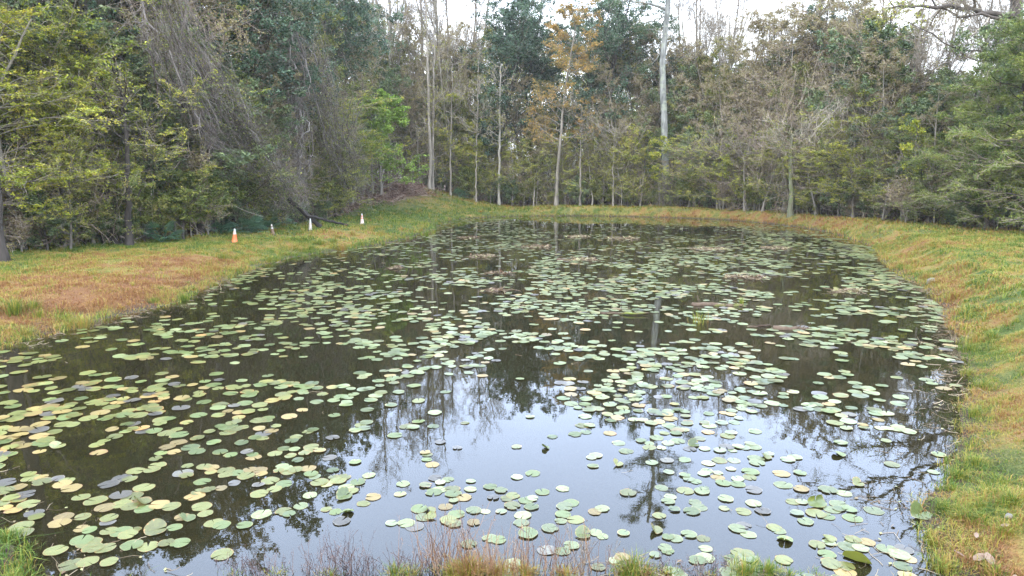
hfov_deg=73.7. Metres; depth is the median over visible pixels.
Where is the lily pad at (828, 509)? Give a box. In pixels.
[823,506,840,513]
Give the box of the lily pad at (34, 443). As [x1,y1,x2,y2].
[30,439,49,445]
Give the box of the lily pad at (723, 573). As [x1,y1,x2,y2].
[719,566,733,575]
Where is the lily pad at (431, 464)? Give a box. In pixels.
[425,462,438,466]
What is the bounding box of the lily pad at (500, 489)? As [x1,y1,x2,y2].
[494,487,507,492]
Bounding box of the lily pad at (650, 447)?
[642,445,655,449]
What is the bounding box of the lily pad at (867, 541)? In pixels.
[860,538,875,545]
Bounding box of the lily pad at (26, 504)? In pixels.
[16,499,40,508]
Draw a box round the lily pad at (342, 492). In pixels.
[336,486,351,499]
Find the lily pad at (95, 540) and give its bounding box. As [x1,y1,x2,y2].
[75,537,102,548]
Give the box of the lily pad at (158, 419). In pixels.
[152,416,169,422]
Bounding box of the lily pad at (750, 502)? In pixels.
[745,499,761,505]
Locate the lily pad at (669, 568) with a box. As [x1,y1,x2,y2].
[663,566,676,572]
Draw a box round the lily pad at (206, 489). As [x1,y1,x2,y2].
[200,486,215,491]
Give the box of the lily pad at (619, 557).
[614,552,630,560]
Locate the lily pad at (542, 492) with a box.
[535,488,549,494]
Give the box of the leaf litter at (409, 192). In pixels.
[7,171,1020,244]
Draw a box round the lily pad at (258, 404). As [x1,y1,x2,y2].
[252,402,267,407]
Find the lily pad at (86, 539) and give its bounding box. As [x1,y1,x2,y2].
[69,535,93,545]
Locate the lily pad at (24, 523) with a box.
[8,521,34,530]
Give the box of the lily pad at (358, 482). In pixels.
[350,478,365,484]
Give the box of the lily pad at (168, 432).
[157,430,175,435]
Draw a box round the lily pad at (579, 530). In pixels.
[575,525,589,537]
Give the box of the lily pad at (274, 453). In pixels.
[267,451,281,455]
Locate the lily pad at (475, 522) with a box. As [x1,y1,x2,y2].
[467,519,479,525]
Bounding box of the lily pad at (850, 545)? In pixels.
[843,540,858,547]
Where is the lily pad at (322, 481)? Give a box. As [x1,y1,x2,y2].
[310,478,328,485]
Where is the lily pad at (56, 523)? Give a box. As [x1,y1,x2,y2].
[47,518,71,527]
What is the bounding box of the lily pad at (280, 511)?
[274,507,291,514]
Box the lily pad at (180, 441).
[170,439,187,444]
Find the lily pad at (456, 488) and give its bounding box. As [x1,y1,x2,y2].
[445,486,459,491]
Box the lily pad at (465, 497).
[456,493,471,500]
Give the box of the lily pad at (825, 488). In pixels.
[818,485,837,492]
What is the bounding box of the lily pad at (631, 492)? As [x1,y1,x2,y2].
[620,489,636,495]
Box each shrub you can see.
[1,183,23,251]
[2,193,80,248]
[3,189,76,249]
[3,205,47,251]
[5,188,72,249]
[47,211,81,246]
[53,190,119,244]
[62,197,99,246]
[77,179,148,241]
[79,201,122,243]
[96,195,140,242]
[118,181,175,242]
[137,195,190,238]
[139,168,233,238]
[160,171,219,235]
[185,171,232,234]
[188,170,246,233]
[224,193,259,228]
[232,184,278,221]
[233,203,267,230]
[259,200,278,227]
[273,191,307,224]
[295,202,310,222]
[301,170,341,218]
[311,199,332,217]
[316,177,349,217]
[403,166,418,180]
[423,174,434,184]
[434,168,449,189]
[449,166,474,197]
[466,167,493,200]
[480,179,500,202]
[495,174,520,205]
[509,187,530,205]
[527,187,546,204]
[544,192,553,204]
[548,188,563,204]
[563,175,588,204]
[568,170,606,204]
[588,182,609,204]
[602,190,615,202]
[617,187,636,205]
[629,179,653,205]
[647,188,660,204]
[665,178,698,206]
[676,170,705,206]
[695,181,715,207]
[705,169,730,205]
[711,175,752,210]
[724,172,755,208]
[743,176,774,210]
[758,189,783,210]
[768,187,802,212]
[784,192,801,213]
[794,187,817,213]
[805,171,832,214]
[819,177,857,215]
[840,196,862,217]
[847,172,896,217]
[855,198,875,217]
[866,181,896,219]
[878,172,932,222]
[902,172,943,222]
[916,201,937,222]
[927,206,948,223]
[936,187,984,226]
[938,190,960,224]
[967,180,1016,227]
[967,203,992,227]
[980,165,1023,228]
[989,199,1022,229]
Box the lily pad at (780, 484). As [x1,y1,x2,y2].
[773,481,792,487]
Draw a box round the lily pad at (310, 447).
[303,444,318,449]
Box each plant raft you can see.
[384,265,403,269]
[457,235,484,238]
[469,254,494,257]
[478,269,515,275]
[479,286,518,293]
[521,244,551,247]
[564,234,589,237]
[564,256,600,260]
[606,236,637,239]
[690,245,732,250]
[720,273,780,279]
[760,244,791,249]
[822,286,869,293]
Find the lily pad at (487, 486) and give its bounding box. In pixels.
[483,483,496,488]
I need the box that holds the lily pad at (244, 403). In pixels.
[237,400,252,405]
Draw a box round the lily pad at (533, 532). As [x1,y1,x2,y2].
[518,526,537,537]
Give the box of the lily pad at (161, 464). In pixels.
[148,462,166,467]
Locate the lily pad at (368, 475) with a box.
[362,472,374,477]
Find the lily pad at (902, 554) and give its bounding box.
[888,548,910,559]
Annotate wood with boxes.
[77,0,997,199]
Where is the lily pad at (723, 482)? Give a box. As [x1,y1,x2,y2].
[715,479,730,485]
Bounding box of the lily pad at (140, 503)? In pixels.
[133,497,152,505]
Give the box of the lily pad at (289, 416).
[281,413,296,418]
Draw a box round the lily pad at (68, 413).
[58,412,78,416]
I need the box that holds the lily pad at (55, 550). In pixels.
[43,545,68,554]
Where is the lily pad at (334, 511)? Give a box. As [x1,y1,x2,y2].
[329,509,341,514]
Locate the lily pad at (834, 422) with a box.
[826,420,843,424]
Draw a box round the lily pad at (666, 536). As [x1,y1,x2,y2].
[662,533,674,539]
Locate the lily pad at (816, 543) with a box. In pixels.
[809,540,825,548]
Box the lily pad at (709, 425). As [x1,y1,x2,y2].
[702,423,716,427]
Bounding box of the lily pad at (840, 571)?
[833,567,856,575]
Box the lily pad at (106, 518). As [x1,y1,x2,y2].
[99,513,118,521]
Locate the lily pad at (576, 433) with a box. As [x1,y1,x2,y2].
[568,431,581,436]
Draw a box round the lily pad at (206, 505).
[192,502,211,510]
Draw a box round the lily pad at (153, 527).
[143,518,166,535]
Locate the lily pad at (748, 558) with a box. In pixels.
[738,552,757,561]
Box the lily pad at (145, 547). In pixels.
[137,541,157,551]
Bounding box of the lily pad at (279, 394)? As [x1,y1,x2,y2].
[275,392,290,396]
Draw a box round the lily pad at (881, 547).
[876,544,894,552]
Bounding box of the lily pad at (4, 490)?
[0,486,15,494]
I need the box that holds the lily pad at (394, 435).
[387,432,401,437]
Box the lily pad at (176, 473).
[172,469,193,476]
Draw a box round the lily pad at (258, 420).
[250,417,265,422]
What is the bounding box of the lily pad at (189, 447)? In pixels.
[181,444,199,450]
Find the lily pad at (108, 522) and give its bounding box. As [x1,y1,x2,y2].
[99,520,116,524]
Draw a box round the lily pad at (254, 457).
[245,455,261,459]
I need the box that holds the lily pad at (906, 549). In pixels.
[894,544,913,553]
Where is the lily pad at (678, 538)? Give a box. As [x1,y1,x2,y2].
[668,534,682,541]
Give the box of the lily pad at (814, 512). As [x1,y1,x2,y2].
[805,509,826,517]
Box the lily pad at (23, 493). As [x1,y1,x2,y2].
[14,490,35,498]
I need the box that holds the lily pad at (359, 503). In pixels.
[357,500,369,505]
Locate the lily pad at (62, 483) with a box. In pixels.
[52,480,72,487]
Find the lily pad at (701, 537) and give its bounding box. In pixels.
[696,535,709,541]
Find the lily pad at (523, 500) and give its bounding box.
[518,496,532,502]
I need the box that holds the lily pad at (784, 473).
[772,470,790,476]
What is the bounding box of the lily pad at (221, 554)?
[211,548,233,559]
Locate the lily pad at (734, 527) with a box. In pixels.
[728,524,745,531]
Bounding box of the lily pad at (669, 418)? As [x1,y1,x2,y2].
[663,416,677,420]
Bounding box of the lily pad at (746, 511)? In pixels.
[735,507,751,514]
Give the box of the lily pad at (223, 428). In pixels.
[218,425,234,429]
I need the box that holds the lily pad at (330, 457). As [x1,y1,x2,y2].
[323,455,336,459]
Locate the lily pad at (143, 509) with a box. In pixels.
[134,505,153,512]
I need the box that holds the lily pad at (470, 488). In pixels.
[464,486,475,491]
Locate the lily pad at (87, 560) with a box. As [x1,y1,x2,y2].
[76,556,98,566]
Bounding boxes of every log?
[287,197,321,227]
[306,214,348,225]
[600,304,648,314]
[691,295,742,305]
[746,319,770,326]
[772,323,811,329]
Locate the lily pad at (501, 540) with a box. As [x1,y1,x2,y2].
[491,535,505,543]
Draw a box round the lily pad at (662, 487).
[655,485,667,490]
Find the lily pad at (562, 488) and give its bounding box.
[556,485,568,491]
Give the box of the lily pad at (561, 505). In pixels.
[556,502,572,509]
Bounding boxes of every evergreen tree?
[0,0,95,118]
[0,0,136,238]
[35,0,232,100]
[73,0,219,66]
[96,93,194,194]
[107,48,214,237]
[113,22,276,233]
[119,46,305,229]
[156,0,335,226]
[156,83,252,233]
[207,95,305,204]
[214,0,340,219]
[261,0,402,151]
[309,93,378,213]
[322,0,407,172]
[342,56,414,179]
[390,92,448,173]
[397,97,470,186]
[446,146,471,177]
[458,0,572,201]
[473,12,570,202]
[544,0,656,153]
[563,0,681,203]
[614,45,716,163]
[625,87,688,204]
[637,123,700,203]
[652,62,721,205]
[662,131,711,204]
[672,59,776,117]
[686,108,745,207]
[732,96,804,173]
[760,1,869,139]
[764,2,864,210]
[789,72,877,208]
[806,18,964,212]
[867,96,944,216]
[874,77,988,222]
[890,67,984,125]
[943,1,1023,160]
[974,106,1023,195]
[983,110,1019,184]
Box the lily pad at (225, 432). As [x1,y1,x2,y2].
[219,430,235,434]
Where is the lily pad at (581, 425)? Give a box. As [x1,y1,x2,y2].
[575,423,587,427]
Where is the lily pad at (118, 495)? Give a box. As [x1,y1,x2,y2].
[109,490,131,498]
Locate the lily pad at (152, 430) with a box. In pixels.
[145,428,162,433]
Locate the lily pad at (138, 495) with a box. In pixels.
[120,492,143,499]
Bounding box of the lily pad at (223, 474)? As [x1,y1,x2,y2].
[218,471,232,477]
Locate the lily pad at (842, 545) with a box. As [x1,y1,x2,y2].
[837,542,854,550]
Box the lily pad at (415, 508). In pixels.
[411,504,427,512]
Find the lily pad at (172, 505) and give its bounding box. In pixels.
[161,502,180,510]
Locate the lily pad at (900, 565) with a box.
[893,561,912,570]
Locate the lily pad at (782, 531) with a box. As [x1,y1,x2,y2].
[771,527,785,533]
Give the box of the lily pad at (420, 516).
[415,513,428,520]
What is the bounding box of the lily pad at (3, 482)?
[0,478,15,485]
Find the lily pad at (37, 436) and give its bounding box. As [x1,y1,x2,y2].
[29,433,49,438]
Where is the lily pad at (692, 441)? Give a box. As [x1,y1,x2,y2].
[688,438,698,445]
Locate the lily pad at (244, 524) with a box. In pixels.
[236,521,252,528]
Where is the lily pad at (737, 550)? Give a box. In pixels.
[730,548,741,555]
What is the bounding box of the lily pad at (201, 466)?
[196,463,211,469]
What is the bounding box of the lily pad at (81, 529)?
[73,525,88,531]
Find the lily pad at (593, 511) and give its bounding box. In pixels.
[588,508,600,514]
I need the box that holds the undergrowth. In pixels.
[0,112,1023,249]
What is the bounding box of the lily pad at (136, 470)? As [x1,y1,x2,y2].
[126,467,144,473]
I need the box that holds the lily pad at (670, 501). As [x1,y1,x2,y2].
[661,498,674,503]
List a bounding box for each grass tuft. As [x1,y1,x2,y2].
[0,294,33,316]
[0,522,37,544]
[0,562,40,575]
[1,551,45,573]
[13,324,38,338]
[19,297,44,310]
[24,307,51,318]
[52,308,77,322]
[61,311,94,328]
[145,296,162,303]
[173,292,194,300]
[199,257,220,265]
[207,262,223,271]
[213,253,229,258]
[264,254,274,262]
[264,565,287,575]
[313,567,346,575]
[335,241,350,250]
[376,558,411,575]
[400,562,432,575]
[419,230,432,235]
[427,558,473,575]
[438,549,496,575]
[473,549,520,575]
[506,553,545,575]
[543,561,584,575]
[600,560,646,575]
[610,547,659,575]
[626,561,668,575]
[654,563,681,575]
[683,310,713,324]
[698,566,720,575]
[721,548,769,575]
[744,552,786,575]
[770,564,806,575]
[808,565,828,575]
[908,525,960,549]
[909,547,972,575]
[918,270,935,279]
[925,276,942,284]
[925,495,957,517]
[934,283,948,290]
[938,477,966,493]
[940,464,975,482]
[945,290,968,299]
[945,502,983,523]
[952,365,977,375]
[955,340,984,352]
[956,405,988,417]
[956,450,996,469]
[957,541,1010,569]
[962,508,996,527]
[965,332,992,343]
[970,376,999,390]
[975,554,1015,575]
[977,473,1021,487]
[978,328,1002,340]
[985,513,1023,540]
[991,485,1023,508]
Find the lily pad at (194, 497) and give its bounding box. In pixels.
[184,492,205,500]
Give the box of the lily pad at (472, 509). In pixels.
[466,506,480,512]
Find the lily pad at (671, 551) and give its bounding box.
[661,549,673,553]
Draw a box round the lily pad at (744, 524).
[736,522,751,528]
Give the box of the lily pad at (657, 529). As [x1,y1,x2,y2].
[651,523,662,533]
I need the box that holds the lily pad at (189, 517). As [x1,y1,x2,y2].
[179,513,195,521]
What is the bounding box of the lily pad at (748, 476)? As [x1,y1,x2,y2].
[743,474,756,479]
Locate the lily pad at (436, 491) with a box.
[425,488,441,494]
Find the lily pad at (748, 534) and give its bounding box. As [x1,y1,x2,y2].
[740,531,756,537]
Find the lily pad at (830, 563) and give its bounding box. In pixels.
[820,557,841,568]
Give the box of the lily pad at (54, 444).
[49,441,65,447]
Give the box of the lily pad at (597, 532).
[590,529,601,535]
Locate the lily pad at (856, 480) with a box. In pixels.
[852,477,863,485]
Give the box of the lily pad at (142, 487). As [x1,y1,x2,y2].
[133,483,154,491]
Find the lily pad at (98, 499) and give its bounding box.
[83,495,107,504]
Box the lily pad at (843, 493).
[836,490,851,495]
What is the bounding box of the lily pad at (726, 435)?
[720,433,734,438]
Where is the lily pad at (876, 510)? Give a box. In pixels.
[864,506,884,514]
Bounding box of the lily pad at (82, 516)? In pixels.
[74,513,91,519]
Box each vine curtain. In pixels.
[119,0,266,179]
[132,0,324,224]
[249,2,307,165]
[274,18,319,223]
[275,8,388,213]
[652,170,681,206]
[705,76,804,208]
[730,30,868,217]
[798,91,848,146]
[817,56,909,188]
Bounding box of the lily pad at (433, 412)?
[428,410,441,414]
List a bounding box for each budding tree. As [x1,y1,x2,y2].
[0,2,68,188]
[359,2,420,177]
[393,46,425,180]
[419,68,459,156]
[426,42,489,192]
[512,78,562,204]
[522,0,604,205]
[549,142,584,204]
[564,114,592,203]
[593,18,659,201]
[706,35,759,205]
[722,127,765,207]
[738,36,787,207]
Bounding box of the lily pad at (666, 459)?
[660,457,673,461]
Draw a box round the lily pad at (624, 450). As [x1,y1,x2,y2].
[619,448,633,453]
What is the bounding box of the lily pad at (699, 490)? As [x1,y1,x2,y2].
[694,487,709,493]
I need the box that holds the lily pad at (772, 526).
[766,523,781,530]
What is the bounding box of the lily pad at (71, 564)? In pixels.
[58,558,82,571]
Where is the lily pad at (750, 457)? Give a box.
[747,455,764,459]
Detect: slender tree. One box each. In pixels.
[51,52,169,245]
[371,0,410,177]
[401,34,421,181]
[404,0,457,189]
[408,0,443,189]
[430,40,451,191]
[430,49,476,195]
[450,73,497,201]
[463,55,487,166]
[474,53,523,204]
[553,90,609,205]
[586,112,642,205]
[687,112,743,209]
[718,133,767,210]
[754,106,823,217]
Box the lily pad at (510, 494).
[506,492,519,498]
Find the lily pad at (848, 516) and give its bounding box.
[842,513,862,521]
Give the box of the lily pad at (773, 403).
[764,400,780,405]
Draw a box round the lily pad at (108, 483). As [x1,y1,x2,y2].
[97,480,119,487]
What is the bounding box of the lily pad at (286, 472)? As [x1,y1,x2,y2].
[280,470,295,474]
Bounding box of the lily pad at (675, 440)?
[670,438,684,443]
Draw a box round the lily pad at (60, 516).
[53,512,74,519]
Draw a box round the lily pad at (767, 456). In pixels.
[761,451,771,458]
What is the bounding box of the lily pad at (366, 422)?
[360,420,372,424]
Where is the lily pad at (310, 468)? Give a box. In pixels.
[301,465,315,470]
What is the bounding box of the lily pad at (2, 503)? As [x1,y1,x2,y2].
[0,500,10,505]
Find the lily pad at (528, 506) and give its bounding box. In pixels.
[524,503,538,509]
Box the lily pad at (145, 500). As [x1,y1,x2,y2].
[134,496,151,503]
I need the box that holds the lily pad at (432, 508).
[426,506,435,512]
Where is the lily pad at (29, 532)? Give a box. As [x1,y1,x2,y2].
[14,528,33,537]
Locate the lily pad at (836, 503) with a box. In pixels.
[829,500,848,507]
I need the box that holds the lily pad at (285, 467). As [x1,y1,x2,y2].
[277,464,292,470]
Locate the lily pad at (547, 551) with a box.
[537,545,556,554]
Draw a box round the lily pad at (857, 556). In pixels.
[842,551,871,564]
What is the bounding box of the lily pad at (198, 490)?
[191,488,203,494]
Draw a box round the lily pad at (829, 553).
[817,549,836,557]
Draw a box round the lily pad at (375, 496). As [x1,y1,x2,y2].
[365,493,380,500]
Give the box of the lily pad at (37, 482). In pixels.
[31,477,51,485]
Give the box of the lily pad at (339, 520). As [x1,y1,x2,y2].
[333,516,350,524]
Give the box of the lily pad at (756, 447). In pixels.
[745,444,761,449]
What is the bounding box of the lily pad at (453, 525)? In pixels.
[445,519,460,526]
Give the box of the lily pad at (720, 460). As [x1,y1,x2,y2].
[712,457,726,463]
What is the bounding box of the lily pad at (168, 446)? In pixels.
[159,444,175,449]
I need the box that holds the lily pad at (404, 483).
[396,480,409,486]
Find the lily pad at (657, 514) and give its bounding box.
[652,512,665,518]
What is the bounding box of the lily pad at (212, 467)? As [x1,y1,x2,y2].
[203,465,218,470]
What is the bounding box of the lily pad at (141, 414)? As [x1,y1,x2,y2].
[129,412,147,417]
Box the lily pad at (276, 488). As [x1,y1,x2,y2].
[267,485,281,491]
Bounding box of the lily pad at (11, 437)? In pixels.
[0,435,20,439]
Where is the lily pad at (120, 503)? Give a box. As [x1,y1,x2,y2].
[111,499,132,507]
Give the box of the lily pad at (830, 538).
[822,534,836,541]
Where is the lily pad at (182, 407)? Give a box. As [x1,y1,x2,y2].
[172,405,189,409]
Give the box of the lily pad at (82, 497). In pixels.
[71,493,90,500]
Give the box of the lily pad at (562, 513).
[555,510,570,517]
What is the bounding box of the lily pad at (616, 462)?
[613,458,622,465]
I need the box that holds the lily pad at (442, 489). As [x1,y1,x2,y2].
[434,486,446,491]
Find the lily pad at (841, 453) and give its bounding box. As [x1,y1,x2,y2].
[833,450,845,456]
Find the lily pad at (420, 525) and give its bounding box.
[405,522,423,530]
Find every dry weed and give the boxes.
[214,553,269,573]
[241,544,306,575]
[289,535,338,574]
[306,525,378,575]
[324,534,400,575]
[340,551,404,575]
[367,542,445,575]
[396,515,468,575]
[416,498,496,572]
[453,516,518,575]
[482,518,550,575]
[515,522,599,575]
[553,514,627,575]
[563,519,626,575]
[606,546,665,575]
[618,551,683,573]
[657,549,726,575]
[686,550,741,573]
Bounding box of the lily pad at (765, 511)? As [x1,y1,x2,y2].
[754,507,770,513]
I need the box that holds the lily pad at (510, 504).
[504,501,520,508]
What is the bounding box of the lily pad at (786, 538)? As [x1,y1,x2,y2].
[777,535,792,541]
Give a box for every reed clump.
[61,315,101,326]
[931,346,975,355]
[934,330,971,343]
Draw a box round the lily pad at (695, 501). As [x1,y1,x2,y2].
[689,499,700,504]
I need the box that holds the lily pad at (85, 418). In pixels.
[78,415,97,420]
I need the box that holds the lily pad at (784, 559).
[775,555,792,564]
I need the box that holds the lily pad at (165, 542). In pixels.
[157,538,173,545]
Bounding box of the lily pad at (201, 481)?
[193,478,210,484]
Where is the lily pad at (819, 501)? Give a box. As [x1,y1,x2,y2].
[808,494,826,506]
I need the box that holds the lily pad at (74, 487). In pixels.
[61,483,82,491]
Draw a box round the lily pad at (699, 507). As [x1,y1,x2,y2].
[692,503,707,510]
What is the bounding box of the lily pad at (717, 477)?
[710,475,724,480]
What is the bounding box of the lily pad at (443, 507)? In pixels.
[438,503,452,509]
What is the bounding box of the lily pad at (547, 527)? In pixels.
[542,523,557,531]
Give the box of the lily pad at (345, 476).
[336,474,350,479]
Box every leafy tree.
[0,0,136,138]
[0,0,274,241]
[0,3,128,248]
[0,4,138,214]
[0,8,72,177]
[0,18,63,240]
[0,28,153,202]
[0,45,59,197]
[0,46,172,245]
[1,2,145,161]
[11,2,140,233]
[11,3,183,243]
[14,122,116,248]
[15,1,157,108]
[28,55,204,237]
[30,61,166,237]
[55,69,230,238]
[112,0,265,232]
[137,104,308,225]
[148,47,265,228]
[157,129,236,234]
[198,67,302,228]
[209,4,304,143]
[268,0,389,214]
[287,82,341,204]
[289,81,404,204]
[298,94,411,217]
[299,143,368,218]
[312,1,382,154]
[318,136,375,209]
[341,103,402,192]
[351,88,429,194]
[369,52,410,175]
[378,40,432,176]
[391,84,501,194]
[394,43,434,175]
[404,85,456,189]
[416,55,494,169]
[420,94,473,188]
[426,112,512,197]
[436,117,512,197]
[443,99,496,197]
[445,61,514,199]
[448,142,498,199]
[464,26,569,203]
[466,134,492,199]
[467,129,572,203]
[474,149,515,202]
[482,142,544,205]
[500,128,554,204]
[506,119,579,202]
[507,149,570,204]
[520,127,604,204]
[535,52,581,158]
[543,135,639,204]
[547,126,627,203]
[569,129,621,205]
[570,140,608,203]
[578,98,634,202]
[581,62,626,201]
[587,41,643,202]
[596,152,645,204]
[600,122,659,204]
[605,129,669,206]
[606,108,648,198]
[629,64,671,200]
[650,47,728,163]
[651,122,782,208]
[652,126,740,206]
[654,135,738,206]
[664,87,752,208]
[669,55,732,205]
[708,63,754,206]
[711,129,775,210]
[729,46,812,208]
[740,136,801,210]
[741,59,826,212]
[746,120,838,197]
[768,11,866,207]
[771,136,833,214]
[774,101,900,215]
[782,109,915,217]
[793,89,927,217]
[800,85,919,179]
[813,46,906,215]
[814,4,928,213]
[841,113,943,218]
[900,66,948,210]
[962,70,986,104]
[969,68,1019,185]
[1009,121,1023,138]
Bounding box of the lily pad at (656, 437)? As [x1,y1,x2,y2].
[650,435,663,439]
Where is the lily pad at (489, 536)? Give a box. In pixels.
[482,534,497,541]
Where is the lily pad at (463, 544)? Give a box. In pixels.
[460,539,476,547]
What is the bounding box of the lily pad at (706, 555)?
[696,552,714,562]
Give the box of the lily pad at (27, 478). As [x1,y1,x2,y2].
[20,474,40,481]
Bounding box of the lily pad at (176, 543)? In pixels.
[170,538,190,547]
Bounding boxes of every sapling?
[6,148,64,248]
[35,87,105,247]
[51,104,113,240]
[124,135,172,234]
[143,111,166,236]
[168,133,218,235]
[239,127,274,230]
[270,119,297,222]
[278,132,307,222]
[301,154,324,207]
[406,149,417,181]
[415,138,431,181]
[434,137,445,184]
[455,132,481,196]
[464,139,494,193]
[464,146,485,200]
[482,152,503,201]
[515,166,535,206]
[528,140,561,203]
[528,148,560,201]
[530,154,550,204]
[604,144,636,204]
[606,159,624,204]
[635,141,654,205]
[649,136,670,205]
[670,141,685,205]
[706,144,735,208]
[725,153,741,208]
[743,133,779,210]
[747,135,772,209]
[773,155,798,193]
[794,124,835,212]
[829,123,869,216]
[836,130,862,216]
[891,115,925,220]
[899,118,928,221]
[904,133,961,223]
[941,121,981,226]
[984,177,1014,229]
[1005,92,1023,195]
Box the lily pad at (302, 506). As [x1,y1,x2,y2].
[293,502,307,509]
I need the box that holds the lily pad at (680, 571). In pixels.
[672,567,683,574]
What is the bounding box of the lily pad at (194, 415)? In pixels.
[190,412,206,417]
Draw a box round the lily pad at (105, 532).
[99,527,116,534]
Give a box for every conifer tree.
[854,95,941,220]
[871,94,970,224]
[905,11,1023,231]
[911,73,1023,229]
[917,73,1016,224]
[937,24,1023,228]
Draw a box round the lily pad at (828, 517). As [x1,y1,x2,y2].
[820,513,834,519]
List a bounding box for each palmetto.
[4,228,35,248]
[138,220,186,242]
[202,222,238,234]
[216,218,265,233]
[227,216,269,233]
[253,215,280,229]
[274,218,296,225]
[452,187,468,197]
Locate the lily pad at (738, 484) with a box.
[731,481,745,486]
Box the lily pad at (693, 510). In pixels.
[683,507,700,514]
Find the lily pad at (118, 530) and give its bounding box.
[110,526,132,536]
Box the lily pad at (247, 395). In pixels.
[241,393,256,396]
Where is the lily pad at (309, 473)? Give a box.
[304,471,317,475]
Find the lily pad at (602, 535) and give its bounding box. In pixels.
[596,533,607,538]
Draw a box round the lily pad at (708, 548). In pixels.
[699,545,712,551]
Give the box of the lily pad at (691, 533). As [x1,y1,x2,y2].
[681,530,696,537]
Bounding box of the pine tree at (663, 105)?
[612,0,682,205]
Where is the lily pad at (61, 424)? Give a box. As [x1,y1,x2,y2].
[54,421,71,426]
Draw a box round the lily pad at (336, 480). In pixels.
[330,477,346,483]
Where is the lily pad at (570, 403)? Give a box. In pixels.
[564,401,577,405]
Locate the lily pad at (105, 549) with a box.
[94,543,116,552]
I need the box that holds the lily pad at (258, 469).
[253,467,267,472]
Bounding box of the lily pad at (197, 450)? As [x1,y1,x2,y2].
[188,448,205,454]
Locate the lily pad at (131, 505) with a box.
[120,502,138,510]
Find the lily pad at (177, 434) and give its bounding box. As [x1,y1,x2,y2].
[169,431,188,437]
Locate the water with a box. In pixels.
[0,216,973,575]
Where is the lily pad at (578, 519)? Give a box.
[567,515,584,523]
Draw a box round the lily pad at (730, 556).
[724,554,739,560]
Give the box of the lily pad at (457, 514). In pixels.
[448,510,464,517]
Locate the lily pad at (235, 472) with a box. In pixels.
[229,469,243,475]
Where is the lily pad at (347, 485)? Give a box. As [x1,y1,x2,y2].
[338,484,354,487]
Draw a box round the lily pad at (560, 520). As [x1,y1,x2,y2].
[555,518,566,523]
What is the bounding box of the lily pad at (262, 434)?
[255,431,271,435]
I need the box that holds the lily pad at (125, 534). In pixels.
[118,529,137,538]
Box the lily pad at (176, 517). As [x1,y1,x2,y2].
[174,513,188,520]
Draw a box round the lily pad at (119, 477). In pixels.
[111,474,131,481]
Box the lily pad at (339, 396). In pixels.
[334,394,347,397]
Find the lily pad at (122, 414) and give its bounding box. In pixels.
[115,411,132,417]
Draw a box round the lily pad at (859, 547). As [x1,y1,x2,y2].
[852,543,869,551]
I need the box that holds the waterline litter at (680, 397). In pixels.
[0,239,998,575]
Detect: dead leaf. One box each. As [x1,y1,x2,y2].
[973,553,984,560]
[984,552,994,564]
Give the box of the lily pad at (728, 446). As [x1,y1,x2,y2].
[719,444,734,448]
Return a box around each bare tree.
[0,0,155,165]
[0,184,11,262]
[20,0,87,64]
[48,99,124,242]
[67,0,176,57]
[96,0,265,235]
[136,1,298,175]
[223,0,334,222]
[236,34,312,201]
[239,65,302,221]
[248,62,338,200]
[283,3,371,216]
[314,0,389,203]
[355,0,424,177]
[369,0,419,175]
[379,8,441,176]
[387,22,438,170]
[388,0,445,183]
[400,0,469,90]
[412,0,488,189]
[416,20,474,191]
[417,0,501,193]
[418,125,439,178]
[424,36,474,187]
[440,17,497,190]
[451,0,511,190]
[490,74,535,188]
[494,143,511,202]
[525,114,582,203]
[542,139,576,202]
[568,0,627,201]
[568,118,607,203]
[589,58,660,204]
[595,23,670,200]
[603,26,690,204]
[646,39,718,204]
[649,0,700,199]
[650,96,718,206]
[658,0,728,140]
[668,35,744,205]
[669,0,769,66]
[673,0,740,204]
[680,0,749,204]
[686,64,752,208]
[704,10,767,202]
[705,9,803,200]
[709,109,747,190]
[718,48,789,210]
[719,0,777,201]
[719,0,805,168]
[729,1,855,185]
[738,15,833,211]
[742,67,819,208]
[745,0,840,205]
[750,0,869,210]
[762,15,867,213]
[767,0,809,73]
[787,19,871,214]
[789,0,928,214]
[809,0,948,180]
[810,0,862,212]
[812,0,1023,103]
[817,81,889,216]
[829,0,966,168]
[845,50,918,217]
[852,0,902,213]
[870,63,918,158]
[883,82,971,221]
[892,0,965,217]
[905,0,1003,215]
[923,0,1009,104]
[925,96,985,189]
[938,123,1023,227]
[951,0,1023,220]
[952,0,1023,220]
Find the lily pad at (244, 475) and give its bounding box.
[237,472,254,479]
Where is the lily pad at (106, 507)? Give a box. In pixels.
[94,503,115,511]
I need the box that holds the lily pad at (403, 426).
[399,424,411,428]
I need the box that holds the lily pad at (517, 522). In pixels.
[513,519,528,526]
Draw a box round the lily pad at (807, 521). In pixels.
[797,517,813,524]
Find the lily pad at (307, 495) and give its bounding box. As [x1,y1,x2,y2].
[303,492,316,498]
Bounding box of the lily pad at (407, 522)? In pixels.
[397,518,414,526]
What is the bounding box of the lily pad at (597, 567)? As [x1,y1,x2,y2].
[591,563,605,570]
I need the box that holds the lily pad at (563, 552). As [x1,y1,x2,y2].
[556,547,569,554]
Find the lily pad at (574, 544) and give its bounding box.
[564,541,578,548]
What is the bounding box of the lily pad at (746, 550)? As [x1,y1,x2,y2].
[740,549,753,556]
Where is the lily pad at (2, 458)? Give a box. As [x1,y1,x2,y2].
[0,456,7,461]
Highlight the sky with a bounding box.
[200,0,1023,175]
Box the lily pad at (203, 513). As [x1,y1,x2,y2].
[197,510,212,516]
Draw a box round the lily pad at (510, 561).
[505,558,520,567]
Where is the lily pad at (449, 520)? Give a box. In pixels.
[440,515,455,523]
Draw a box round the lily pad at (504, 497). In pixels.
[500,495,513,500]

